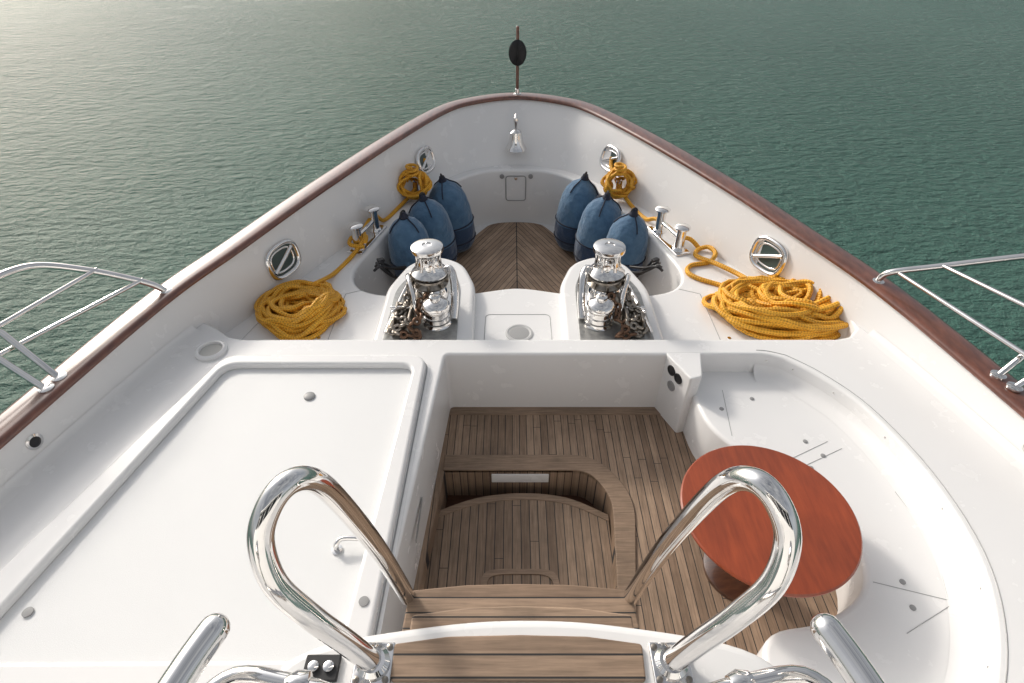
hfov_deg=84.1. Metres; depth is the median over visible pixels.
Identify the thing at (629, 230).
boat fender
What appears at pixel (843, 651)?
deck rail
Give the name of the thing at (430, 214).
boat fender
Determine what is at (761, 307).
mooring rope
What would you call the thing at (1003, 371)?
side guard rail
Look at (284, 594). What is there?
stair handrail
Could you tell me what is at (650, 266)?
black lashing line
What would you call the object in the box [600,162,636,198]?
rope hank
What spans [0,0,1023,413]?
water
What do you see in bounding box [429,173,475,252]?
boat fender
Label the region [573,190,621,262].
boat fender
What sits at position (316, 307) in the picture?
mooring rope
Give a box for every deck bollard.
[409,177,418,191]
[615,176,624,188]
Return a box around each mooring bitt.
[347,204,386,254]
[648,205,690,256]
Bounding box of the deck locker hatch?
[0,355,429,682]
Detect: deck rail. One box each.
[157,613,330,682]
[709,613,884,682]
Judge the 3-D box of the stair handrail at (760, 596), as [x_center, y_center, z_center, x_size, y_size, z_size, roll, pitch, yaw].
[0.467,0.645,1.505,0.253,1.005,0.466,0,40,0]
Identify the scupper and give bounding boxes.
[25,433,43,449]
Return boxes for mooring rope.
[254,158,425,339]
[609,157,848,339]
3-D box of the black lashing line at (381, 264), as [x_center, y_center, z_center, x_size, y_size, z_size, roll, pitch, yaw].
[-1.239,-0.690,5.720,0.177,0.426,0.468,21,44,23]
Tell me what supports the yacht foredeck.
on the water
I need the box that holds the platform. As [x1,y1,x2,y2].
[280,621,773,682]
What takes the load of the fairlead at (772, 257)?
attached to the yacht foredeck
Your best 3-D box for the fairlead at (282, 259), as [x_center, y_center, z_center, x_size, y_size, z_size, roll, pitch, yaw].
[-2.074,-0.741,5.142,0.093,0.331,0.404,16,42,18]
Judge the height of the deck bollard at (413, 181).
0.245 m
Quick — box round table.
[680,445,862,600]
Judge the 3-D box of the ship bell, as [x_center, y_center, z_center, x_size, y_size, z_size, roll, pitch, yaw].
[0.022,-2.675,7.255,0.280,0.463,0.409,-17,43,-20]
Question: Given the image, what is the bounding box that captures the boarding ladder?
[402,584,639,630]
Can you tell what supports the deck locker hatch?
on the yacht foredeck
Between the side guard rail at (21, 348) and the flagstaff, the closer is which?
the side guard rail at (21, 348)
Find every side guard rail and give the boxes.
[0,262,171,393]
[873,253,1023,392]
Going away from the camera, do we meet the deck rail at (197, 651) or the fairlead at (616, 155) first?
the deck rail at (197, 651)
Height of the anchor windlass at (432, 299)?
0.571 m
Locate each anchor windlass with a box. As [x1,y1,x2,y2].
[383,238,458,339]
[577,238,652,339]
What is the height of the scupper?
0.100 m
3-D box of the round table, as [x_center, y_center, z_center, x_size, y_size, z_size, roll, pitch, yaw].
[1.400,1.187,3.313,0.936,0.681,0.936,0,40,0]
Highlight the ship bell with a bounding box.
[505,113,526,152]
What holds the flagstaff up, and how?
on the yacht foredeck
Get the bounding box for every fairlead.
[264,239,300,280]
[415,146,435,174]
[600,144,621,172]
[749,235,788,276]
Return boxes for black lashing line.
[373,257,405,278]
[629,257,662,276]
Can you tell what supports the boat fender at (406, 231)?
on the yacht foredeck
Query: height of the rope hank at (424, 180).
0.393 m
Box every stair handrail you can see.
[246,465,414,682]
[623,465,801,682]
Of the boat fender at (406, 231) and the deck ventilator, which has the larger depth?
the boat fender at (406, 231)
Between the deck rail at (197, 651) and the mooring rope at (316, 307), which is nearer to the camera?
the deck rail at (197, 651)
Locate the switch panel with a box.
[304,654,341,681]
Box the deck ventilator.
[194,340,227,361]
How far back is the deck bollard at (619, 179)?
6.56 m
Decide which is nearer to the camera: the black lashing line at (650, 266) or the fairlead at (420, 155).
the black lashing line at (650, 266)
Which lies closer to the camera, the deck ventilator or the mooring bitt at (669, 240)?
the deck ventilator
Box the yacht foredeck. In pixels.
[0,92,1023,682]
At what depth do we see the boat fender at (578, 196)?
6.68 m
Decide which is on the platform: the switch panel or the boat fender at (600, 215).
the switch panel
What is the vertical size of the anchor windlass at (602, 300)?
0.571 m
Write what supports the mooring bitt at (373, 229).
on the yacht foredeck
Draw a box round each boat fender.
[388,210,428,276]
[408,192,457,261]
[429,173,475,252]
[554,172,598,251]
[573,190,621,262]
[606,207,648,276]
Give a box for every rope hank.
[397,163,431,199]
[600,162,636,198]
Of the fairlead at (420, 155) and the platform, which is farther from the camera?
the fairlead at (420, 155)
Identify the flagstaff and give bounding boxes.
[509,26,526,94]

